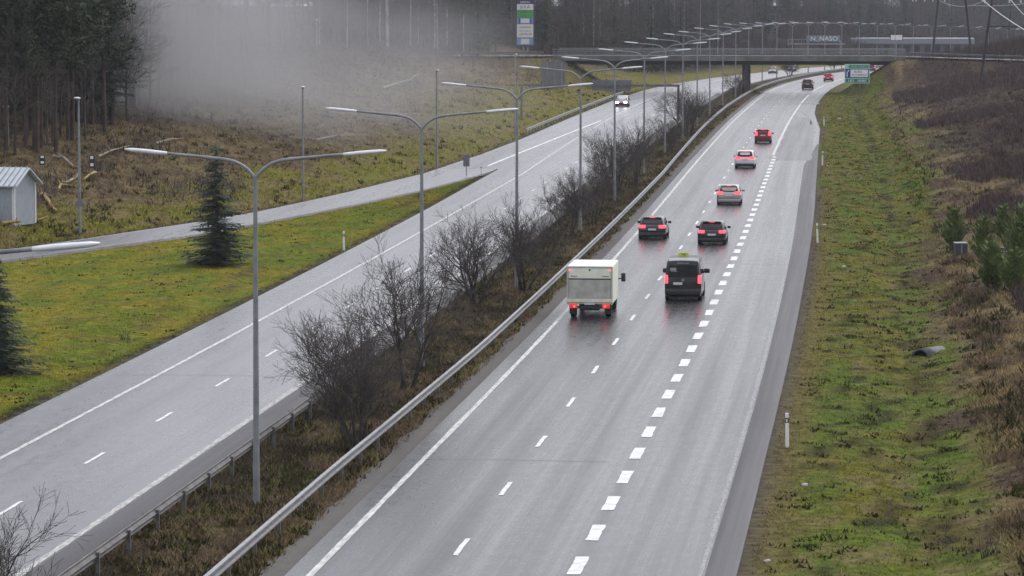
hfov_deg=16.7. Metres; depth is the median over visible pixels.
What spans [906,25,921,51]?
street lamp
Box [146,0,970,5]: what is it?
sky
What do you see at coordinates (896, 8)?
bare tree
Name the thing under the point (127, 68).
bare tree
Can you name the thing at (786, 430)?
marker post
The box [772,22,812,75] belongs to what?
street lamp
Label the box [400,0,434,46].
bare tree
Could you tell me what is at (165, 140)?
fallen branch
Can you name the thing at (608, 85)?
sign gantry
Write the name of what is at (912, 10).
spruce tree
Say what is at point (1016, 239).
young pine
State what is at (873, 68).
car
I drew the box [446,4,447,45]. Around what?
birch tree
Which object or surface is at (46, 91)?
bare tree
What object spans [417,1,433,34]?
spruce tree
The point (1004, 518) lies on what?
dry grass
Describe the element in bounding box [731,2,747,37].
bare tree
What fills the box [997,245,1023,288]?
young pine
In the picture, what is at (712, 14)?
spruce tree
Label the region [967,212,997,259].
young pine
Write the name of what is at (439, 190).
grass
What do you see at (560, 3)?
bare tree
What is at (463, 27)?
birch tree
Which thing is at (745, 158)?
car
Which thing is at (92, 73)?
tree
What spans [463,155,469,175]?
road sign
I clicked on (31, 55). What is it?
pine tree
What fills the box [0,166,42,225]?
hut
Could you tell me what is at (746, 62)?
overpass
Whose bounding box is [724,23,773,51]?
street lamp
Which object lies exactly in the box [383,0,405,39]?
spruce tree
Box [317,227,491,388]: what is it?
bush
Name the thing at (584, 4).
birch tree
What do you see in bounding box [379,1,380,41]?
birch tree
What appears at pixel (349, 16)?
bare tree
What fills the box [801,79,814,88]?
car
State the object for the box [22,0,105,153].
pine tree
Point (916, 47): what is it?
window
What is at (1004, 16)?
power cable
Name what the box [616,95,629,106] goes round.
car
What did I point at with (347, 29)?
birch tree
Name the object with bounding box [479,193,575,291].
bush
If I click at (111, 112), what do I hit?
spruce tree
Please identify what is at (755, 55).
overpass road
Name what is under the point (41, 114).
pine tree
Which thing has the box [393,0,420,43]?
bare tree
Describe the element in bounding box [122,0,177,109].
bare tree
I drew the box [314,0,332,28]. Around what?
bare tree
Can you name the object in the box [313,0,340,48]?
bare tree
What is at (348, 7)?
bare tree
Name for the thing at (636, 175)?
bush
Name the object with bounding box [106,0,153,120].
tree
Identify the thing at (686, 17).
bare tree
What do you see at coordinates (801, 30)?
undergrowth
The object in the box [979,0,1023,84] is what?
power pylon
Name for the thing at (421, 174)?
street lamp
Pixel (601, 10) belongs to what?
birch tree
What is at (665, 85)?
street lamp
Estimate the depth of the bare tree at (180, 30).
389.81 m
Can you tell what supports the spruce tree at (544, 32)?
on the ground at (902, 73)
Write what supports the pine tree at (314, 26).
on the ground at (902, 73)
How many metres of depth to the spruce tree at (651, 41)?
682.71 m
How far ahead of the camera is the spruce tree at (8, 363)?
147.87 m
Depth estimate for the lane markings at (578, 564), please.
132.99 m
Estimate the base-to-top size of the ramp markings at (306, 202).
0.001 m
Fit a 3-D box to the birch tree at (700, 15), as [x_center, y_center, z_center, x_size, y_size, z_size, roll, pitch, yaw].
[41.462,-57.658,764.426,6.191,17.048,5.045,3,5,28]
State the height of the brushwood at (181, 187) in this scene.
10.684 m
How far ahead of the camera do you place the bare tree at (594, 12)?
678.76 m
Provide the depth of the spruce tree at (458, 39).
597.82 m
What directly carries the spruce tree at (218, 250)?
on the ground at (902, 73)
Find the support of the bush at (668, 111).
on the ground at (902, 73)
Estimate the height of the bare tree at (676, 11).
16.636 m
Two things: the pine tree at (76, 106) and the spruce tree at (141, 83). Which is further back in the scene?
the spruce tree at (141, 83)
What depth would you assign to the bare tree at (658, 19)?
734.98 m
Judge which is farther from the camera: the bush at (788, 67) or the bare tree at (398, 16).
the bush at (788, 67)
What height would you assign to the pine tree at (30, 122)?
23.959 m
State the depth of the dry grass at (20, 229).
314.90 m
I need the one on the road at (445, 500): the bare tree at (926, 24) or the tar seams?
the tar seams
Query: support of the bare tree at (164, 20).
on the ground at (902, 73)
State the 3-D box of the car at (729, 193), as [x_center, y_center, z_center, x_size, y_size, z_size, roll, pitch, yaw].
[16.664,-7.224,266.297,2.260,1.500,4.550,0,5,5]
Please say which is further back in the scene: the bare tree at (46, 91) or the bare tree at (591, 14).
the bare tree at (591, 14)
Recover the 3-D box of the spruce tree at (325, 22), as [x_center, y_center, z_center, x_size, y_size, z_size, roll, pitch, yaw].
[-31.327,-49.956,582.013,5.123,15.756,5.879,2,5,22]
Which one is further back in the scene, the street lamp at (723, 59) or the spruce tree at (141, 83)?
the street lamp at (723, 59)
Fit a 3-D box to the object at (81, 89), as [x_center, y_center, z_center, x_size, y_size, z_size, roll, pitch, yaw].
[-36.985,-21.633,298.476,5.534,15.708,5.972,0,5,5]
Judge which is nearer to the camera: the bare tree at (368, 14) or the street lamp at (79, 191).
the street lamp at (79, 191)
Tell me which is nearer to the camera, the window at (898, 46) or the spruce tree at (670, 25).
the spruce tree at (670, 25)
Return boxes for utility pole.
[1008,4,1010,43]
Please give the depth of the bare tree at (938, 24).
1173.80 m
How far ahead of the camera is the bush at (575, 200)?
229.15 m
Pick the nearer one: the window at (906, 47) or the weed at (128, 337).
the weed at (128, 337)
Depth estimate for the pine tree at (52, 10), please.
267.37 m
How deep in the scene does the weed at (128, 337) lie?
163.62 m
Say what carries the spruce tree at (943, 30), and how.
on the ground at (902, 73)
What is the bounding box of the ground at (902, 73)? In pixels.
[0,5,1023,575]
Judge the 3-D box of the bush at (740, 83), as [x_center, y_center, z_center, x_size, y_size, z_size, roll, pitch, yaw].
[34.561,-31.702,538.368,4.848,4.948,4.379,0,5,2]
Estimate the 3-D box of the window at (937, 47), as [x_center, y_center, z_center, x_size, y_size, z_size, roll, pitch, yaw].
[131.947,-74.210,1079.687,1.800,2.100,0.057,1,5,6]
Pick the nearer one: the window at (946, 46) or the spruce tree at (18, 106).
the spruce tree at (18, 106)
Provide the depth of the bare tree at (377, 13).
572.00 m
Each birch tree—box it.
[346,0,347,46]
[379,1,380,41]
[385,0,387,46]
[387,0,388,44]
[409,0,410,45]
[428,1,448,47]
[434,0,437,47]
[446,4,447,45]
[458,0,472,50]
[575,0,591,30]
[588,0,603,45]
[590,0,609,38]
[641,0,665,46]
[670,0,684,47]
[671,0,693,42]
[689,0,710,51]
[704,0,726,51]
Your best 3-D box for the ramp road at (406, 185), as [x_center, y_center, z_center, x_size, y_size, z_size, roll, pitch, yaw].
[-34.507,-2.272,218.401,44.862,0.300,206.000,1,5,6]
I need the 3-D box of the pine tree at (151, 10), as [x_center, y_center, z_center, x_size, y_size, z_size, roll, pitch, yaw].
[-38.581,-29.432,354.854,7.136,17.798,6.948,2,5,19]
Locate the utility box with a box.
[953,242,967,254]
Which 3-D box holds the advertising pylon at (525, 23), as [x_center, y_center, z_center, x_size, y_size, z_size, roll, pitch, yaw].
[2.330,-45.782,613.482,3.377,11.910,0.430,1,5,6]
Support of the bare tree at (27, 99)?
on the ground at (902, 73)
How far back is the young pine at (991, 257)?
184.83 m
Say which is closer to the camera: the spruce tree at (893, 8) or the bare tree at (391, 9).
the bare tree at (391, 9)
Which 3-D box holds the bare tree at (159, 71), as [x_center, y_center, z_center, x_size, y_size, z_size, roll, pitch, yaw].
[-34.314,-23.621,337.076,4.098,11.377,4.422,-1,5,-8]
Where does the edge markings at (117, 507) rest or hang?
on the road at (564, 157)
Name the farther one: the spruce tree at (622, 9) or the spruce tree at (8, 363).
the spruce tree at (622, 9)
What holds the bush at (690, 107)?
on the ground at (902, 73)
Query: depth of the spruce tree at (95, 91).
305.47 m
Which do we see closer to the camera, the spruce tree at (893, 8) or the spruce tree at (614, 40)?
the spruce tree at (614, 40)
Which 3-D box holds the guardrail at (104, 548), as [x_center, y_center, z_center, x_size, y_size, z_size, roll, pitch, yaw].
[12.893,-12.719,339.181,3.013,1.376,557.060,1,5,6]
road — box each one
[0,169,495,262]
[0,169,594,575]
[285,68,877,575]
[438,65,882,169]
[451,55,1023,60]
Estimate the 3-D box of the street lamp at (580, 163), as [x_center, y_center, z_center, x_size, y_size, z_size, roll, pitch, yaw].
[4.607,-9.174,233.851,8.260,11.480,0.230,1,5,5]
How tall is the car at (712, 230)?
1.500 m
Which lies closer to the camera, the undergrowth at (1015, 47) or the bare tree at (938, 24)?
the undergrowth at (1015, 47)
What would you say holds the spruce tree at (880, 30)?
on the ground at (902, 73)
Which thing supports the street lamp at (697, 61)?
on the ground at (902, 73)
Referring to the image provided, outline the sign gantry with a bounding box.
[520,80,679,120]
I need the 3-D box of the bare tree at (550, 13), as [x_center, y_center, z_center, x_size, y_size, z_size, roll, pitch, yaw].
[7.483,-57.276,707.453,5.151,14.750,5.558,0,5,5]
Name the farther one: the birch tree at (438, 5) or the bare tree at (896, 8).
the bare tree at (896, 8)
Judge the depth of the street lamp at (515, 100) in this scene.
393.48 m
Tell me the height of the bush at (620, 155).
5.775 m
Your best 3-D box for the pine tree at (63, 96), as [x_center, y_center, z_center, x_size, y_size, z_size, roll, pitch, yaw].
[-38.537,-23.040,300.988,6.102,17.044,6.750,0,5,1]
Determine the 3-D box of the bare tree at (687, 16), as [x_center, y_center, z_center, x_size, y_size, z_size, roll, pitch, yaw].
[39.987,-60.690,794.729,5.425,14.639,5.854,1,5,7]
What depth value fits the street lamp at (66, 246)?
68.44 m
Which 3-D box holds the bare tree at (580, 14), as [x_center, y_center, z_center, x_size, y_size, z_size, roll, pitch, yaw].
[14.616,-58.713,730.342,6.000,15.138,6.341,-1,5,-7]
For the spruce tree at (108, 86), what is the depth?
302.97 m
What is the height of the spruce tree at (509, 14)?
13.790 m
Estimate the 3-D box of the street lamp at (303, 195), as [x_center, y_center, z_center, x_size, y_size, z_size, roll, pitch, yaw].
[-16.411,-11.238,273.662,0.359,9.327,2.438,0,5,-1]
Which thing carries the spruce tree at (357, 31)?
on the ground at (902, 73)
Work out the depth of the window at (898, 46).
1080.91 m
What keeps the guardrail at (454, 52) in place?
on the ground at (902, 73)
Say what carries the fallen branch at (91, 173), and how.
on the ground at (902, 73)
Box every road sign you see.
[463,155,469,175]
[542,61,564,89]
[844,64,869,104]
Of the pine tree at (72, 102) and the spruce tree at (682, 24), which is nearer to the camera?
the pine tree at (72, 102)
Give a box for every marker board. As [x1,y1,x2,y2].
[39,155,44,170]
[89,155,94,171]
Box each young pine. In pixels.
[938,206,969,246]
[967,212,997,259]
[973,237,1006,288]
[990,202,1014,238]
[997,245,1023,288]
[999,202,1023,268]
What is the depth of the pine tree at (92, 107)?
298.86 m
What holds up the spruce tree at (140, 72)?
on the ground at (902, 73)
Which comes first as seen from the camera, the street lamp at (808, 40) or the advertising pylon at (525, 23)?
the advertising pylon at (525, 23)
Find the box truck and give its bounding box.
[567,260,625,316]
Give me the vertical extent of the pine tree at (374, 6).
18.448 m
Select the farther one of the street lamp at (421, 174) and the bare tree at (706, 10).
the bare tree at (706, 10)
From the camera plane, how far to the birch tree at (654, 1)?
715.21 m
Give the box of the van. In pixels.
[663,252,709,299]
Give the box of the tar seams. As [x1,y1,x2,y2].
[234,103,818,461]
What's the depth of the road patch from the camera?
377.64 m
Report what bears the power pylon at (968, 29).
on the ground at (902, 73)
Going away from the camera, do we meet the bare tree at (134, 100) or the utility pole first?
the bare tree at (134, 100)
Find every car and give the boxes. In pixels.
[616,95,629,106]
[637,215,670,238]
[696,220,730,243]
[715,184,744,204]
[733,150,757,167]
[753,129,773,142]
[768,66,777,73]
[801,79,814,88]
[824,73,833,80]
[870,65,876,70]
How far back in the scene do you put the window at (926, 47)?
1079.98 m
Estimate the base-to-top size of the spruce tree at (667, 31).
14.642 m
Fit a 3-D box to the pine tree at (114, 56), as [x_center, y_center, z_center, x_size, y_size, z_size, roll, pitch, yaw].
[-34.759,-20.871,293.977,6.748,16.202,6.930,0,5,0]
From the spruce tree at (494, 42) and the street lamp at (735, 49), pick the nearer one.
the street lamp at (735, 49)
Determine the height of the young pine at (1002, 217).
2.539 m
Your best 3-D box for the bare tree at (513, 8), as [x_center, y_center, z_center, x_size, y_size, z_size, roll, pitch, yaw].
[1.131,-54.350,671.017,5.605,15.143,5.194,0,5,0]
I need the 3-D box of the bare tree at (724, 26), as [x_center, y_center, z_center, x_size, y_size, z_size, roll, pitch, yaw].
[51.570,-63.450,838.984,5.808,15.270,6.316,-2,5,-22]
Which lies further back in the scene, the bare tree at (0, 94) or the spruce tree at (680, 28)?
the spruce tree at (680, 28)
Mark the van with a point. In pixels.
(684, 274)
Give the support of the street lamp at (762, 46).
on the ground at (902, 73)
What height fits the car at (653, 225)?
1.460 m
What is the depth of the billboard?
948.97 m
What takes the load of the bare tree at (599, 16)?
on the ground at (902, 73)
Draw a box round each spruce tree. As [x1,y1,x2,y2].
[0,50,61,129]
[0,259,49,376]
[69,51,113,115]
[69,61,107,112]
[75,0,134,119]
[86,0,141,120]
[115,0,156,106]
[120,0,163,96]
[177,145,258,266]
[311,1,338,35]
[338,0,370,38]
[361,4,382,32]
[365,0,389,40]
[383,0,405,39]
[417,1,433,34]
[424,0,451,42]
[440,3,467,43]
[444,3,468,49]
[476,0,502,50]
[499,0,515,32]
[535,0,543,44]
[535,0,558,52]
[601,0,624,47]
[617,0,626,17]
[624,1,642,52]
[642,0,656,42]
[643,0,658,52]
[658,2,677,52]
[661,0,676,52]
[674,2,690,68]
[675,1,689,46]
[682,0,699,47]
[701,0,715,47]
[708,0,719,34]
[823,0,836,22]
[853,6,866,29]
[874,2,888,37]
[887,0,901,32]
[902,1,918,34]
[915,2,928,37]
[936,0,948,37]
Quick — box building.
[850,38,974,57]
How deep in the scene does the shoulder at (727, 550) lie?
136.29 m
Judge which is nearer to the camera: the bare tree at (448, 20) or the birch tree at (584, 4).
the bare tree at (448, 20)
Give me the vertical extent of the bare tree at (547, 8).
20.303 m
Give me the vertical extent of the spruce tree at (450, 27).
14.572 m
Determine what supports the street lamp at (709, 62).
on the ground at (902, 73)
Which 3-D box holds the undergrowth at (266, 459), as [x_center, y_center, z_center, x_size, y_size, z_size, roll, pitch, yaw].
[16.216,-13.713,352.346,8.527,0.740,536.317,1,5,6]
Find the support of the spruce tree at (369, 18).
on the ground at (902, 73)
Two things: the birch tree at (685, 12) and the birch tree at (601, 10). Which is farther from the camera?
the birch tree at (685, 12)
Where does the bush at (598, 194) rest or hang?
on the ground at (902, 73)
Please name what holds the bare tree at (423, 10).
on the ground at (902, 73)
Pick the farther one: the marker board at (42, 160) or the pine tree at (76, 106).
the pine tree at (76, 106)
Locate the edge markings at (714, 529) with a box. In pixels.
[698,161,803,575]
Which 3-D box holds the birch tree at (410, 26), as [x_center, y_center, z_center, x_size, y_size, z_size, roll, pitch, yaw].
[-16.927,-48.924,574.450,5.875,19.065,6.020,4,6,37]
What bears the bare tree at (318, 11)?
on the ground at (902, 73)
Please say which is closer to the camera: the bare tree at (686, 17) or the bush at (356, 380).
the bush at (356, 380)
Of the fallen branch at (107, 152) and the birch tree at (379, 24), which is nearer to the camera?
the fallen branch at (107, 152)
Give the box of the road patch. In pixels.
[771,118,814,159]
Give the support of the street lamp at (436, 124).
on the ground at (902, 73)
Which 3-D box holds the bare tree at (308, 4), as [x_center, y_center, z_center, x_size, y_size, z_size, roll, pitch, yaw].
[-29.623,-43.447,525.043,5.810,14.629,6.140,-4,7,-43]
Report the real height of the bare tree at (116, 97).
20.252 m
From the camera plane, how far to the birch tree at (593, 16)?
705.10 m
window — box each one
[894,45,899,51]
[904,45,909,51]
[914,45,919,51]
[924,45,929,51]
[934,45,939,51]
[944,45,949,51]
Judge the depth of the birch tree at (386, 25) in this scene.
554.74 m
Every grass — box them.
[0,27,654,248]
[0,176,482,420]
[749,69,1023,575]
[868,58,1023,561]
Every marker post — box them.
[343,231,344,250]
[785,413,788,447]
[816,223,817,242]
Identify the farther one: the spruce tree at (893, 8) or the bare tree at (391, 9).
the spruce tree at (893, 8)
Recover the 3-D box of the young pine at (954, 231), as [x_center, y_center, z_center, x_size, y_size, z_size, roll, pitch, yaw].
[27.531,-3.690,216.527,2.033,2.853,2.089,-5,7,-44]
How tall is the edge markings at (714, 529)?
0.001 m
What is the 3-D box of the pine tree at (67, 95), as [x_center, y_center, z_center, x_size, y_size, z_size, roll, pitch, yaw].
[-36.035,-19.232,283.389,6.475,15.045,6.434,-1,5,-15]
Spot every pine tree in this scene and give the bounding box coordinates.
[0,0,49,150]
[0,0,69,148]
[0,0,76,153]
[1,0,82,149]
[2,1,90,148]
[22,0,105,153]
[28,69,31,130]
[43,71,48,127]
[44,0,105,140]
[48,12,87,123]
[49,0,113,140]
[62,65,65,115]
[74,3,99,115]
[80,0,140,132]
[90,6,126,123]
[135,0,162,19]
[310,0,321,44]
[354,0,380,43]
[381,0,385,41]
[405,0,417,39]
[440,0,459,50]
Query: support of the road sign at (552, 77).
on the ground at (902, 73)
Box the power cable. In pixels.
[983,0,1023,29]
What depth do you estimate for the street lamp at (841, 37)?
813.42 m
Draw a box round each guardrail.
[58,82,750,575]
[204,65,880,575]
[428,51,543,58]
[526,91,623,135]
[909,52,1023,62]
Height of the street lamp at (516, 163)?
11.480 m
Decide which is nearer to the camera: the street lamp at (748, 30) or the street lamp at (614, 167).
the street lamp at (614, 167)
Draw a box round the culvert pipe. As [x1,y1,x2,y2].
[912,346,945,356]
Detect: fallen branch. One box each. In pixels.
[0,215,46,224]
[40,192,57,210]
[52,153,77,167]
[58,180,67,190]
[61,173,77,182]
[83,168,96,179]
[97,145,130,156]
[155,137,183,144]
[315,134,354,140]
[381,73,417,88]
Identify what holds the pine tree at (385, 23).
on the ground at (902, 73)
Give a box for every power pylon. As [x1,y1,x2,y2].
[912,0,982,57]
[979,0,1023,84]
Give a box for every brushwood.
[0,23,605,203]
[891,53,1023,312]
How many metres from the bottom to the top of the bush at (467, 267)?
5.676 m
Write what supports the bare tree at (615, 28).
on the ground at (902, 73)
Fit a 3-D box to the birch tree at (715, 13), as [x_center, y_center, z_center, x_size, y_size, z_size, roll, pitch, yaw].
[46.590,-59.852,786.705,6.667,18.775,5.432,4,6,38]
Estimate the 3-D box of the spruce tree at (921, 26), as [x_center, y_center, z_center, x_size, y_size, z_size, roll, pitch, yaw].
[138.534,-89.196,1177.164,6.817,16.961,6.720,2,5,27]
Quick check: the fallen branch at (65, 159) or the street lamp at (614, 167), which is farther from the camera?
the street lamp at (614, 167)
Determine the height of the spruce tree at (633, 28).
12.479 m
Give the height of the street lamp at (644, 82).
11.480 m
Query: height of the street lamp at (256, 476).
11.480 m
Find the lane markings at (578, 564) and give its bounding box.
[0,74,793,573]
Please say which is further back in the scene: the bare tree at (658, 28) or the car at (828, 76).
the bare tree at (658, 28)
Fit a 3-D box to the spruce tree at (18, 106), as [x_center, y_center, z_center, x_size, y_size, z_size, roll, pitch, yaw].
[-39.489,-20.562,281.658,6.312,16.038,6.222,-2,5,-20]
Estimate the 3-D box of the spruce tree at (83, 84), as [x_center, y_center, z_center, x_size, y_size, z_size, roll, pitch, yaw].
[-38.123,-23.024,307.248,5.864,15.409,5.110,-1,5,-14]
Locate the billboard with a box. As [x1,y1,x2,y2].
[788,35,844,54]
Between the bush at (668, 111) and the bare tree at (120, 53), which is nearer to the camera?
the bare tree at (120, 53)
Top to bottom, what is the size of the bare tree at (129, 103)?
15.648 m
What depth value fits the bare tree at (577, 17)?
733.13 m
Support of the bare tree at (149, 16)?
on the ground at (902, 73)
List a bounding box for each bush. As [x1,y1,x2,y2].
[0,482,90,575]
[266,288,399,410]
[282,310,436,444]
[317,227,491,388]
[418,201,543,305]
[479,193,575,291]
[534,168,602,236]
[554,154,631,224]
[582,127,656,193]
[596,114,666,185]
[645,113,688,150]
[652,80,705,131]
[669,86,720,136]
[721,68,747,96]
[779,65,801,76]
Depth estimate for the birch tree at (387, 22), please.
555.22 m
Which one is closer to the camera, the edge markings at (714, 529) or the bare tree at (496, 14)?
the edge markings at (714, 529)
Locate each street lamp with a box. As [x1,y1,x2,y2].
[0,241,99,253]
[74,97,81,233]
[125,148,386,503]
[300,86,304,197]
[325,107,517,365]
[436,69,438,168]
[441,82,592,287]
[514,54,517,136]
[519,66,641,230]
[562,56,667,199]
[599,48,690,172]
[626,41,706,151]
[646,38,719,137]
[663,33,731,125]
[678,31,740,114]
[697,28,750,104]
[709,25,762,96]
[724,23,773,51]
[742,23,783,84]
[755,22,798,79]
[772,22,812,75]
[794,22,821,72]
[824,22,859,69]
[856,23,873,54]
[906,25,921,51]
[943,26,957,52]
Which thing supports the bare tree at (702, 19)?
on the ground at (902, 73)
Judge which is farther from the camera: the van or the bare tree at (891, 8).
the bare tree at (891, 8)
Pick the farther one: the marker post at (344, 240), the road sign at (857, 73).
the road sign at (857, 73)
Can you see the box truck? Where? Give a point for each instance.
(592, 284)
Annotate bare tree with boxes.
[0,0,58,155]
[0,13,21,136]
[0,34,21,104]
[0,48,52,138]
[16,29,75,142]
[19,44,73,144]
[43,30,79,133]
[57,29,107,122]
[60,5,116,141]
[105,2,135,111]
[105,4,147,102]
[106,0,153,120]
[107,22,133,106]
[114,0,153,100]
[118,0,160,108]
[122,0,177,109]
[123,0,173,52]
[127,4,154,99]
[136,0,180,104]
[142,0,178,97]
[145,0,194,70]
[153,0,206,85]
[160,0,196,69]
[302,0,329,20]
[302,0,337,47]
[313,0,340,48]
[313,0,353,48]
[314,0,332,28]
[322,0,349,39]
[335,0,366,40]
[337,0,371,47]
[350,0,379,40]
[351,0,382,43]
[365,0,390,39]
[370,0,400,19]
[388,0,409,40]
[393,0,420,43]
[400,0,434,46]
[411,0,437,47]
[417,0,440,49]
[430,0,459,49]
[480,0,494,48]
[480,0,507,50]
[504,0,515,22]
[509,5,522,50]
[537,0,563,32]
[540,0,557,31]
[546,0,572,46]
[568,0,588,38]
[569,0,593,36]
[570,0,608,46]
[580,0,615,47]
[585,0,608,41]
[591,0,626,52]
[610,0,638,52]
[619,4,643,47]
[622,0,655,47]
[640,0,667,46]
[650,2,672,38]
[654,2,675,52]
[656,0,684,47]
[673,0,705,45]
[676,0,696,35]
[678,0,699,42]
[685,11,704,51]
[693,0,714,46]
[698,0,721,47]
[715,0,737,44]
[720,0,754,43]
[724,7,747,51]
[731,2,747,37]
[885,0,900,29]
[890,1,902,23]
[917,5,940,37]
[918,18,929,37]
[928,3,943,37]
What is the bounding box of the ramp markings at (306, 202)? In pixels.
[1,113,583,259]
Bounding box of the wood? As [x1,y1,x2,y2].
[308,0,1023,57]
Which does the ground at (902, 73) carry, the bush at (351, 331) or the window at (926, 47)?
the bush at (351, 331)
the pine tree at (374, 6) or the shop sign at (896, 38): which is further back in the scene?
the shop sign at (896, 38)
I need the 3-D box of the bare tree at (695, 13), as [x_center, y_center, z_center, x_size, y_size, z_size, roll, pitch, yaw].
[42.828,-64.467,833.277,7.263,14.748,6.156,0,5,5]
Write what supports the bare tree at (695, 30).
on the ground at (902, 73)
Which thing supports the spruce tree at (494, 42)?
on the ground at (902, 73)
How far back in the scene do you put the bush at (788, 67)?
686.82 m
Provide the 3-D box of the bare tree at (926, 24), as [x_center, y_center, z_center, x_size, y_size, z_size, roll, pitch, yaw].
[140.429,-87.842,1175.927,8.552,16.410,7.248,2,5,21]
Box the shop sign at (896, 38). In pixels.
[890,35,902,54]
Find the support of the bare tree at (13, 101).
on the ground at (902, 73)
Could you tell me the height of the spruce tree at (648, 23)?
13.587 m
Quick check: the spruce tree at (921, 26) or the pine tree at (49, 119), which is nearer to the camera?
the pine tree at (49, 119)
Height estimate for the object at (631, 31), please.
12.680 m
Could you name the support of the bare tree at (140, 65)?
on the ground at (902, 73)
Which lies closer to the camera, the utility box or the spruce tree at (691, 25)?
the utility box
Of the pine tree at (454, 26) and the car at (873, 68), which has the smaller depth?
the pine tree at (454, 26)
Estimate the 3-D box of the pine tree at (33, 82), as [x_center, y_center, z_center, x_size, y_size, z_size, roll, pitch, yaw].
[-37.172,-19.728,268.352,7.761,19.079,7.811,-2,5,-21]
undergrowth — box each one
[76,85,776,575]
[465,7,802,73]
[673,4,998,54]
[926,33,1023,60]
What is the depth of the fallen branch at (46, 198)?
241.26 m
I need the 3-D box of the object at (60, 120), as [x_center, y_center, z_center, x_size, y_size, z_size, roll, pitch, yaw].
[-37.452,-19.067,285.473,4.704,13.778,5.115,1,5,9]
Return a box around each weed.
[119,330,130,341]
[979,533,999,558]
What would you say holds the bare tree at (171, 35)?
on the ground at (902, 73)
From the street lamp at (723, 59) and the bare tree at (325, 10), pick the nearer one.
the street lamp at (723, 59)
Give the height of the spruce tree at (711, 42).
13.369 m
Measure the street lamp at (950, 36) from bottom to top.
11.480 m
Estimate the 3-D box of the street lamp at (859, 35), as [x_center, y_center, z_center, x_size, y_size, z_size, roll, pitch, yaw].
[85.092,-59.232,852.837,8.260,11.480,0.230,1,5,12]
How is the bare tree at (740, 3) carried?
on the ground at (902, 73)
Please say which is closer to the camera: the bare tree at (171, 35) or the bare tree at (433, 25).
the bare tree at (171, 35)
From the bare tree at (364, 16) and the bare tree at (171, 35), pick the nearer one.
the bare tree at (171, 35)
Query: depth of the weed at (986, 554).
99.83 m
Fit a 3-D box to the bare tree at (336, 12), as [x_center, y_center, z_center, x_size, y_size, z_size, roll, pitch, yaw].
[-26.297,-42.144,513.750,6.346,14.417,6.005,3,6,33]
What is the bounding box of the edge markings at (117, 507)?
[13,69,829,575]
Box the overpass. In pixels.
[552,48,905,92]
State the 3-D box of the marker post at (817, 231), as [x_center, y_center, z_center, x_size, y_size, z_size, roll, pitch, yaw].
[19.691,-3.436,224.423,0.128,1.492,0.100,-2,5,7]
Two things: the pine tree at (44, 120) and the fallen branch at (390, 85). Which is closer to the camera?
the pine tree at (44, 120)
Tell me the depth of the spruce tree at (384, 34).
572.97 m
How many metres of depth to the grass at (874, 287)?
150.98 m
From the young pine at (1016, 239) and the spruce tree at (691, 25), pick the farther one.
the spruce tree at (691, 25)
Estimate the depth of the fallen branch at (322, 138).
333.38 m
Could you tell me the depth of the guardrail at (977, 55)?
554.72 m
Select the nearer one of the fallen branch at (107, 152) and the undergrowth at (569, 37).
the fallen branch at (107, 152)
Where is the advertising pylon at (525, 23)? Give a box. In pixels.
[516,0,534,56]
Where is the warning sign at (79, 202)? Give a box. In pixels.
[75,193,84,205]
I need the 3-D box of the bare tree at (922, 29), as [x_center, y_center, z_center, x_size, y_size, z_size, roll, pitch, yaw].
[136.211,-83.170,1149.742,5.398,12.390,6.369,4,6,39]
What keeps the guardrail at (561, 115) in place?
on the ground at (902, 73)
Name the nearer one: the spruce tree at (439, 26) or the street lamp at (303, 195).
the street lamp at (303, 195)
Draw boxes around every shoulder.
[24,94,718,575]
[259,78,804,575]
[705,144,818,575]
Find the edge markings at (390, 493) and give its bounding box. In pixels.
[0,67,844,575]
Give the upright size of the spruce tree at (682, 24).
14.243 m

